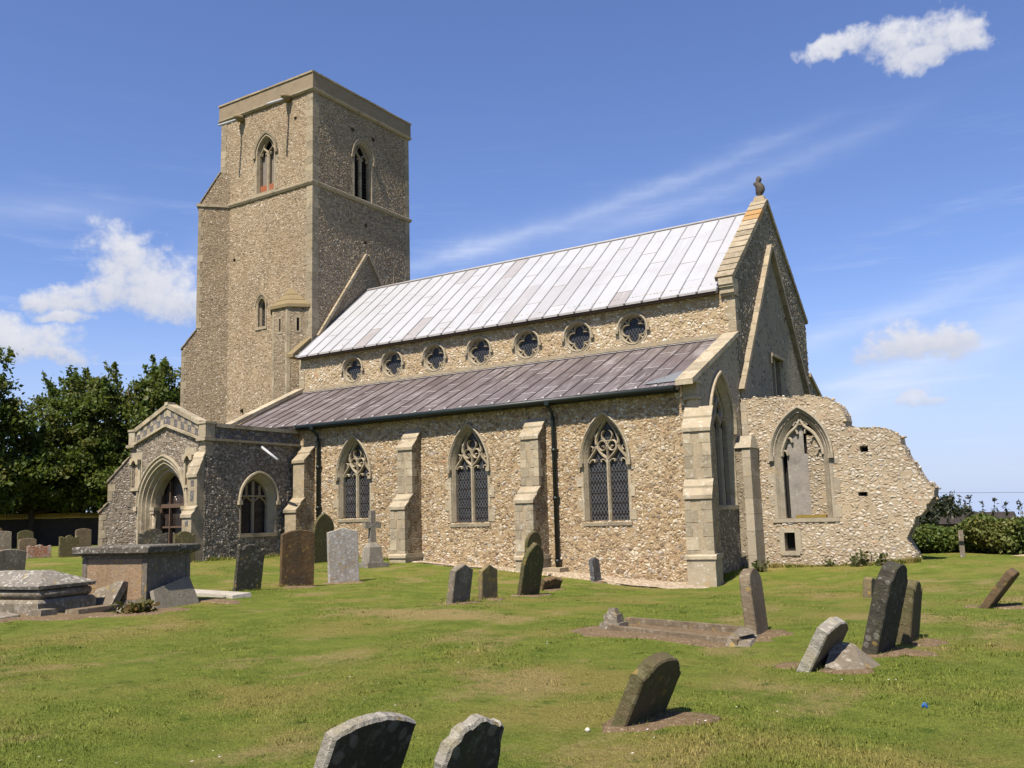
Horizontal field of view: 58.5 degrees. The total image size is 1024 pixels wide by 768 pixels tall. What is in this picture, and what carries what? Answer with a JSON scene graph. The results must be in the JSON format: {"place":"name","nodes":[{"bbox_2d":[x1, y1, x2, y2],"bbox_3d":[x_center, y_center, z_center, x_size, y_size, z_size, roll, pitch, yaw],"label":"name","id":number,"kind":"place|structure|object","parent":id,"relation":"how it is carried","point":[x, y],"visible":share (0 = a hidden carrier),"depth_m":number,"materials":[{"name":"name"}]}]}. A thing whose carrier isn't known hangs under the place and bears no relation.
{"place":"outdoors","nodes":[
{"label":"outdoors","id":0,"kind":"place"},
{"bbox_2d":[0,544,1023,767],"bbox_3d":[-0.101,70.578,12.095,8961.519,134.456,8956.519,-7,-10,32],"label":"ground","id":1,"kind":"structure","parent":0,"point":[328,641],"depth_m":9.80,"materials":[{"name":"green plant"}]},
{"bbox_2d":[0,531,11,549],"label":"headstone","id":2,"kind":"object","parent":1,"relation":"on","point":[5,539],"visible":0.71,"depth_m":41.47,"materials":[{"name":"grey stone"}]},
{"bbox_2d":[0,611,19,618],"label":"fallen kerb stone","id":3,"kind":"object","parent":1,"relation":"on","point":[3,614],"visible":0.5,"depth_m":15.49,"materials":[{"name":"grey stone"}]},
{"bbox_2d":[0,549,26,570],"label":"headstone","id":4,"kind":"object","parent":1,"relation":"on","point":[12,559],"visible":0.7,"depth_m":24.02,"materials":[{"name":"grey stone"}]},
{"bbox_2d":[17,530,33,548],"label":"headstone","id":5,"kind":"object","parent":1,"relation":"on","point":[23,534],"visible":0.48,"depth_m":45.14,"materials":[{"name":"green stone"}]},
{"bbox_2d":[18,538,36,550],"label":"headstone","id":6,"kind":"object","parent":1,"relation":"on","point":[24,543],"visible":0.59,"depth_m":39.87,"materials":[{"name":"stone"}]},
{"bbox_2d":[0,346,56,517],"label":"broad leaved tree","id":7,"kind":"object","parent":1,"relation":"on","point":[20,422],"visible":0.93,"depth_m":54.98,"materials":[{"name":"green plant"}]},
{"bbox_2d":[0,503,61,518],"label":"shrub","id":8,"kind":"object","parent":1,"relation":"on","point":[18,512],"visible":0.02,"depth_m":60.85,"materials":[{"name":"green plant"}]},
{"bbox_2d":[26,544,50,558],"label":"headstone","id":9,"kind":"object","parent":1,"relation":"on","point":[37,551],"visible":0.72,"depth_m":36.14,"materials":[{"name":"red stone"}]},
{"bbox_2d":[26,608,57,615],"bbox_3d":[-8.102,3.989,15.780,0.357,0.192,0.396,-6,-9,27],"label":"fallen kerb stone","id":10,"kind":"object","parent":1,"relation":"on","point":[43,612],"visible":0.64,"depth_m":15.68,"materials":[{"name":"grey stone"}]},
{"bbox_2d":[0,424,98,531],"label":"broad leaved tree","id":11,"kind":"object","parent":1,"relation":"on","point":[67,474],"visible":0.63,"depth_m":57.10,"materials":[{"name":"green plant"}]},
{"bbox_2d":[0,512,98,546],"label":"boundary wall","id":12,"kind":"structure","parent":1,"relation":"on","point":[50,528],"depth_m":58.31,"materials":[{"name":"black"}]},
{"bbox_2d":[58,535,78,556],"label":"headstone","id":13,"kind":"object","parent":1,"relation":"on","point":[67,543],"visible":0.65,"depth_m":36.74,"materials":[{"name":"green stone"}]},
{"bbox_2d":[57,483,98,512],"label":"shrub","id":14,"kind":"object","parent":1,"relation":"on","point":[87,509],"depth_m":62.69,"materials":[{"name":"green plant"}]},
{"bbox_2d":[75,528,91,546],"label":"headstone","id":15,"kind":"object","parent":1,"relation":"on","point":[84,534],"visible":0.54,"depth_m":42.33,"materials":[{"name":"stone"}]},
{"bbox_2d":[65,604,118,614],"bbox_3d":[-7.525,4.092,16.418,0.332,0.176,1.039,-4,-9,18],"label":"fallen kerb stone","id":16,"kind":"object","parent":1,"relation":"on","point":[97,608],"visible":0.57,"depth_m":16.28,"materials":[{"name":"grey stone"}]},
{"bbox_2d":[17,354,180,514],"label":"broad leaved tree","id":17,"kind":"object","parent":1,"relation":"on","point":[106,442],"visible":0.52,"depth_m":59.32,"materials":[{"name":"green plant"}]},
{"bbox_2d":[94,581,127,605],"bbox_3d":[-7.692,4.061,17.320,0.750,0.643,0.410,-5,-9,24],"label":"leaning slab","id":18,"kind":"object","parent":1,"relation":"on","point":[111,593],"depth_m":17.27,"materials":[{"name":"grey stone"}]},
{"bbox_2d":[110,597,160,613],"bbox_3d":[-6.675,3.952,16.195,0.934,0.350,0.784,-7,-10,32],"label":"weed clump","id":19,"kind":"object","parent":1,"relation":"on","point":[141,604],"visible":0.83,"depth_m":16.08,"materials":[{"name":"green plant"}]},
{"bbox_2d":[72,543,200,606],"bbox_3d":[-7.404,3.910,18.029,1.870,1.445,1.470,-5,-9,20],"label":"chest tomb","id":20,"kind":"object","parent":1,"relation":"on","point":[143,570],"visible":0.65,"depth_m":17.54,"materials":[{"name":"beige stone"}]},
{"bbox_2d":[138,529,167,543],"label":"headstone","id":21,"kind":"object","parent":1,"relation":"on","point":[153,536],"visible":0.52,"depth_m":29.81,"materials":[{"name":"stone"}]},
{"bbox_2d":[150,577,199,608],"bbox_3d":[-6.497,4.083,17.558,0.364,0.683,1.220,-5,-9,20],"label":"leaning slab","id":22,"kind":"object","parent":1,"relation":"on","point":[180,592],"depth_m":17.58,"materials":[{"name":"grey stone"}]},
{"bbox_2d":[173,531,194,561],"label":"headstone","id":23,"kind":"object","parent":1,"relation":"on","point":[184,537],"visible":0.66,"depth_m":29.87,"materials":[{"name":"green stone"}]},
{"bbox_2d":[195,589,251,598],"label":"ledger slab","id":24,"kind":"structure","parent":1,"relation":"on","point":[216,593],"depth_m":19.23,"materials":[{"name":"white stone"}]},
{"bbox_2d":[233,544,264,590],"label":"headstone","id":25,"kind":"object","parent":1,"relation":"on","point":[248,574],"visible":0.88,"depth_m":20.60,"materials":[{"name":"stone"}]},
{"bbox_2d":[313,513,333,562],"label":"headstone","id":26,"kind":"object","parent":1,"relation":"on","point":[323,525],"visible":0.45,"depth_m":30.12,"materials":[{"name":"green stone"}]},
{"bbox_2d":[313,711,415,767],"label":"headstone","id":27,"kind":"object","parent":1,"relation":"on","point":[379,739],"visible":1,"depth_m":4.26,"materials":[{"name":"stone"}]},
{"bbox_2d":[359,511,388,567],"bbox_3d":[-4.478,5.054,29.265,0.811,1.984,0.725,6,-11,-42],"label":"stone cross","id":28,"kind":"object","parent":1,"relation":"on","point":[372,555],"visible":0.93,"depth_m":29.13,"materials":[{"name":"grey stone"}]},
{"bbox_2d":[446,563,472,603],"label":"headstone","id":29,"kind":"object","parent":1,"relation":"on","point":[460,582],"visible":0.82,"depth_m":17.61,"materials":[{"name":"grey stone"}]},
{"bbox_2d":[434,714,503,767],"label":"headstone","id":30,"kind":"object","parent":1,"relation":"on","point":[472,741],"visible":1,"depth_m":4.08,"materials":[{"name":"stone"}]},
{"bbox_2d":[478,564,497,599],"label":"headstone","id":31,"kind":"object","parent":1,"relation":"on","point":[487,581],"visible":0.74,"depth_m":18.96,"materials":[{"name":"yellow stone"}]},
{"bbox_2d":[0,559,1023,732],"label":"soil","id":32,"kind":"structure","parent":1,"relation":"on","point":[659,721],"depth_m":11.73,"materials":[{"name":"brown soil"}]},
{"bbox_2d":[0,570,95,613],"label":"hipped tomb","id":33,"kind":"object","parent":32,"relation":"on","point":[22,591],"visible":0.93,"depth_m":16.34,"materials":[{"name":"grey stone"}]},
{"bbox_2d":[279,530,314,586],"bbox_3d":[-5.236,4.369,22.291,0.876,1.622,0.100,4,-5,-38],"label":"headstone","id":34,"kind":"object","parent":32,"relation":"on","point":[297,550],"visible":0.8,"depth_m":22.25,"materials":[{"name":"orange stone"}]},
{"bbox_2d":[327,528,358,582],"bbox_3d":[-4.403,4.590,23.845,0.846,1.663,0.110,3,-11,-34],"label":"headstone","id":35,"kind":"object","parent":32,"relation":"on","point":[342,556],"visible":0.88,"depth_m":23.80,"materials":[{"name":"grey stone"}]},
{"bbox_2d":[517,542,543,594],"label":"headstone","id":36,"kind":"object","parent":32,"relation":"on","point":[531,570],"visible":0.85,"depth_m":20.69,"materials":[{"name":"green stone"}]},
{"bbox_2d":[611,652,680,726],"bbox_3d":[1.058,2.499,7.214,0.120,0.779,0.707,23,4,35],"label":"headstone","id":37,"kind":"object","parent":32,"relation":"on","point":[651,685],"visible":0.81,"depth_m":7.03,"materials":[{"name":"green stone"}]},
{"bbox_2d":[599,608,759,646],"bbox_3d":[2.300,3.389,12.549,1.057,0.526,2.716,6,-11,-43],"label":"kerbed grave","id":38,"kind":"object","parent":32,"relation":"on","point":[735,635],"visible":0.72,"depth_m":12.60,"materials":[{"name":"stone"}]},
{"bbox_2d":[739,568,767,634],"bbox_3d":[3.288,3.074,12.395,0.150,1.132,0.666,-12,-16,27],"label":"headstone","id":39,"kind":"object","parent":32,"relation":"on","point":[753,601],"visible":0.79,"depth_m":12.22,"materials":[{"name":"stone"}]},
{"bbox_2d":[797,616,847,672],"bbox_3d":[3.280,2.836,9.680,0.130,0.794,0.717,28,11,36],"label":"headstone","id":40,"kind":"object","parent":32,"relation":"on","point":[829,634],"visible":0.72,"depth_m":9.43,"materials":[{"name":"stone"}]},
{"bbox_2d":[824,642,879,669],"bbox_3d":[3.541,2.909,9.483,0.557,0.411,0.649,6,-11,-42],"label":"fallen slab","id":41,"kind":"object","parent":32,"relation":"on","point":[844,655],"depth_m":9.50,"materials":[{"name":"grey stone"}]},
{"bbox_2d":[862,561,907,654],"bbox_3d":[4.253,2.657,10.429,0.170,1.268,0.705,11,-1,39],"label":"headstone","id":42,"kind":"object","parent":32,"relation":"on","point":[886,608],"visible":0.87,"depth_m":10.20,"materials":[{"name":"stone"}]},
{"bbox_2d":[896,579,922,643],"bbox_3d":[4.917,2.926,11.315,0.160,0.991,0.606,2,-9,34],"label":"headstone","id":43,"kind":"object","parent":32,"relation":"on","point":[909,629],"visible":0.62,"depth_m":11.09,"materials":[{"name":"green stone"}]},
{"bbox_2d":[978,568,1019,608],"bbox_3d":[8.048,3.469,15.161,0.130,0.972,0.685,39,17,34],"label":"headstone","id":44,"kind":"object","parent":32,"relation":"on","point":[1002,586],"visible":0.85,"depth_m":14.90,"materials":[{"name":"brown stone"}]},
{"bbox_2d":[98,70,940,586],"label":"church","id":45,"kind":"structure","parent":1,"relation":"on","point":[654,404],"depth_m":32.75,"materials":[{"name":"stone"}]},
{"bbox_2d":[237,471,280,537],"bbox_3d":[-9.242,4.323,33.007,0.480,2.358,1.940,-7,-10,32],"label":"porch window","id":46,"kind":"structure","parent":45,"relation":"in","point":[258,502],"depth_m":33.28,"materials":[{"name":"stone"}]},
{"bbox_2d":[252,130,278,195],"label":"belfry window","id":47,"kind":"structure","parent":45,"relation":"in","point":[265,171],"depth_m":45.05,"materials":[{"name":"stone"}]},
{"bbox_2d":[340,356,364,382],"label":"quatrefoil window","id":48,"kind":"structure","parent":45,"relation":"in","point":[352,369],"depth_m":39.41,"materials":[{"name":"stone"}]},
{"bbox_2d":[333,434,374,521],"bbox_3d":[-5.703,3.433,33.381,1.992,3.172,0.450,-7,-10,32],"label":"aisle window","id":49,"kind":"structure","parent":45,"relation":"in","point":[353,471],"depth_m":33.55,"materials":[{"name":"stone"}]},
{"bbox_2d":[350,138,375,203],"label":"belfry window","id":50,"kind":"structure","parent":45,"relation":"in","point":[358,172],"depth_m":46.48,"materials":[{"name":"stone"}]},
{"bbox_2d":[378,349,404,377],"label":"quatrefoil window","id":51,"kind":"structure","parent":45,"relation":"in","point":[392,363],"depth_m":38.24,"materials":[{"name":"stone"}]},
{"bbox_2d":[420,343,447,371],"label":"quatrefoil window","id":52,"kind":"structure","parent":45,"relation":"in","point":[434,355],"depth_m":37.09,"materials":[{"name":"stone"}]},
{"bbox_2d":[445,422,494,526],"bbox_3d":[-1.373,3.025,30.660,1.996,3.472,0.450,-7,-10,32],"label":"aisle window","id":53,"kind":"structure","parent":45,"relation":"in","point":[469,487],"depth_m":30.81,"materials":[{"name":"glass"}]},
{"bbox_2d":[464,336,492,365],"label":"quatrefoil window","id":54,"kind":"structure","parent":45,"relation":"in","point":[479,350],"depth_m":35.93,"materials":[{"name":"stone"}]},
{"bbox_2d":[511,329,541,359],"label":"quatrefoil window","id":55,"kind":"structure","parent":45,"relation":"in","point":[526,344],"depth_m":34.76,"materials":[{"name":"stone"}]},
{"bbox_2d":[561,321,593,352],"bbox_3d":[2.445,-1.705,33.504,1.330,1.224,0.310,-7,-10,32],"label":"quatrefoil window","id":56,"kind":"structure","parent":45,"relation":"in","point":[578,335],"depth_m":33.60,"materials":[{"name":"stone"}]},
{"bbox_2d":[576,411,637,525],"bbox_3d":[2.896,2.565,27.986,1.994,3.492,0.450,-7,-10,32],"label":"aisle window","id":57,"kind":"structure","parent":45,"relation":"in","point":[604,452],"depth_m":28.10,"materials":[{"name":"glass"}]},
{"bbox_2d":[614,312,649,345],"bbox_3d":[4.295,-1.926,32.348,1.330,1.224,0.310,-7,-10,32],"label":"quatrefoil window","id":58,"kind":"structure","parent":45,"relation":"in","point":[632,327],"depth_m":32.44,"materials":[{"name":"stone"}]},
{"bbox_2d":[708,371,738,509],"bbox_3d":[6.356,1.711,28.102,0.480,4.264,2.509,-7,-10,32],"label":"aisle east window","id":59,"kind":"structure","parent":45,"relation":"in","point":[724,415],"depth_m":28.66,"materials":[{"name":"stone"}]},
{"bbox_2d":[769,353,784,395],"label":"gable window","id":60,"kind":"structure","parent":45,"relation":"in","point":[776,377],"depth_m":33.74,"materials":[{"name":"stone"}]},
{"bbox_2d":[767,405,841,522],"bbox_3d":[9.170,2.495,28.714,2.212,3.633,0.700,-7,-10,32],"label":"chancel window","id":61,"kind":"structure","parent":45,"relation":"in","point":[804,485],"depth_m":28.69,"materials":[{"name":"stone"}]},
{"bbox_2d":[524,531,540,553],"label":"headstone","id":62,"kind":"object","parent":1,"relation":"on","point":[533,537],"visible":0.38,"depth_m":26.47,"materials":[{"name":"green stone"}]},
{"bbox_2d":[540,576,562,590],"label":"headstone","id":63,"kind":"object","parent":1,"relation":"on","point":[551,582],"visible":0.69,"depth_m":22.59,"materials":[{"name":"brown stone"}]},
{"bbox_2d":[411,561,708,588],"bbox_3d":[0.235,5.747,27.597,12.587,0.688,3.144,-7,-10,32],"label":"gravel strip","id":64,"kind":"object","parent":1,"relation":"on","point":[637,582],"visible":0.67,"depth_m":26.37,"materials":[{"name":"beige gravel"}]},
{"bbox_2d":[588,557,600,581],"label":"headstone","id":65,"kind":"object","parent":1,"relation":"on","point":[594,569],"visible":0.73,"depth_m":25.90,"materials":[{"name":"grey stone"}]},
{"bbox_2d":[751,559,769,571],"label":"weed clump","id":66,"kind":"object","parent":1,"relation":"on","point":[758,568],"visible":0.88,"depth_m":27.57,"materials":[{"name":"green plant"}]},
{"bbox_2d":[823,558,836,566],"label":"weed clump","id":67,"kind":"object","parent":1,"relation":"on","point":[830,563],"visible":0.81,"depth_m":27.46,"materials":[{"name":"green plant"}]},
{"bbox_2d":[845,549,873,566],"bbox_3d":[10.276,5.160,27.037,0.764,0.576,0.744,-7,-10,32],"label":"weed clump","id":68,"kind":"object","parent":1,"relation":"on","point":[859,563],"visible":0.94,"depth_m":26.92,"materials":[{"name":"green plant"}]},
{"bbox_2d":[863,577,874,597],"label":"headstone","id":69,"kind":"object","parent":1,"relation":"on","point":[868,585],"visible":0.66,"depth_m":17.80,"materials":[{"name":"yellow stone"}]},
{"bbox_2d":[873,553,888,565],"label":"weed clump","id":70,"kind":"object","parent":1,"relation":"on","point":[879,560],"visible":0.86,"depth_m":26.75,"materials":[{"name":"green plant"}]},
{"bbox_2d":[930,505,938,546],"bbox_3d":[14.264,4.699,30.823,0.307,1.881,0.336,-7,-10,32],"label":"tall weed","id":71,"kind":"object","parent":1,"relation":"on","point":[933,508],"visible":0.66,"depth_m":30.88,"materials":[{"name":"green plant"}]},
{"bbox_2d":[928,501,940,526],"bbox_3d":[14.307,4.634,30.860,0.386,2.012,0.301,0,-8,-11],"label":"tall weed","id":72,"kind":"object","parent":1,"relation":"on","point":[935,513],"visible":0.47,"depth_m":30.88,"materials":[{"name":"green plant"}]},
{"bbox_2d":[943,498,951,525],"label":"tall weed","id":73,"kind":"object","parent":1,"relation":"on","point":[947,515],"visible":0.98,"depth_m":30.73,"materials":[{"name":"green plant"}]},
{"bbox_2d":[919,494,983,525],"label":"bushy tree","id":74,"kind":"object","parent":1,"relation":"on","point":[940,504],"visible":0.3,"depth_m":50.60,"materials":[{"name":"green plant"}]},
{"bbox_2d":[948,489,961,551],"bbox_3d":[14.797,4.562,30.567,0.408,2.053,0.358,-3,-8,7],"label":"tall weed","id":75,"kind":"object","parent":1,"relation":"on","point":[952,499],"visible":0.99,"depth_m":30.61,"materials":[{"name":"green plant"}]},
{"bbox_2d":[954,495,962,520],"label":"tall weed","id":76,"kind":"object","parent":1,"relation":"on","point":[959,511],"visible":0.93,"depth_m":30.48,"materials":[{"name":"green plant"}]},
{"bbox_2d":[958,530,964,556],"bbox_3d":[13.681,4.955,27.804,0.140,1.000,0.380,-5,-9,24],"label":"post","id":77,"kind":"object","parent":1,"relation":"on","point":[961,543],"visible":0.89,"depth_m":27.70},
{"bbox_2d":[961,500,971,551],"bbox_3d":[15.064,4.676,30.233,0.391,1.744,0.309,-7,-10,32],"label":"tall weed","id":78,"kind":"object","parent":1,"relation":"on","point":[964,505],"visible":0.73,"depth_m":30.27,"materials":[{"name":"green plant"}]},
{"bbox_2d":[912,513,1023,554],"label":"hedge","id":79,"kind":"object","parent":1,"relation":"on","point":[1006,535],"visible":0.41,"depth_m":29.18,"materials":[{"name":"green plant"}]},
{"bbox_2d":[965,495,974,523],"bbox_3d":[15.111,4.582,30.109,0.312,1.900,0.348,1,-9,-15],"label":"tall weed","id":80,"kind":"object","parent":1,"relation":"on","point":[969,507],"visible":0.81,"depth_m":30.15,"materials":[{"name":"green plant"}]},
{"bbox_2d":[938,511,1015,527],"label":"shed","id":81,"kind":"structure","parent":1,"relation":"on","point":[1011,514],"depth_m":49.51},
{"bbox_2d":[938,492,1021,492],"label":"overhead wire","id":82,"kind":"object","parent":1,"relation":"on","point":[985,492],"visible":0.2,"depth_m":176.45,"materials":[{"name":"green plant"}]},
{"bbox_2d":[990,498,999,549],"bbox_3d":[15.551,4.522,29.351,0.334,1.806,0.345,-3,-8,8],"label":"tall weed","id":83,"kind":"object","parent":1,"relation":"on","point":[993,510],"visible":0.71,"depth_m":29.41,"materials":[{"name":"green plant"}]},
{"bbox_2d":[1001,501,1009,517],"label":"tall weed","id":84,"kind":"object","parent":1,"relation":"on","point":[1006,510],"visible":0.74,"depth_m":29.03,"materials":[{"name":"green plant"}]},
{"bbox_2d":[1015,500,1023,517],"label":"tall weed","id":85,"kind":"object","parent":1,"relation":"on","point":[1018,507],"visible":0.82,"depth_m":28.73,"materials":[{"name":"green plant"}]},
{"bbox_2d":[0,0,1023,526],"label":"sky","id":86,"kind":"structure","parent":0,"point":[884,139],"materials":[{"name":"blue"}]}
]}

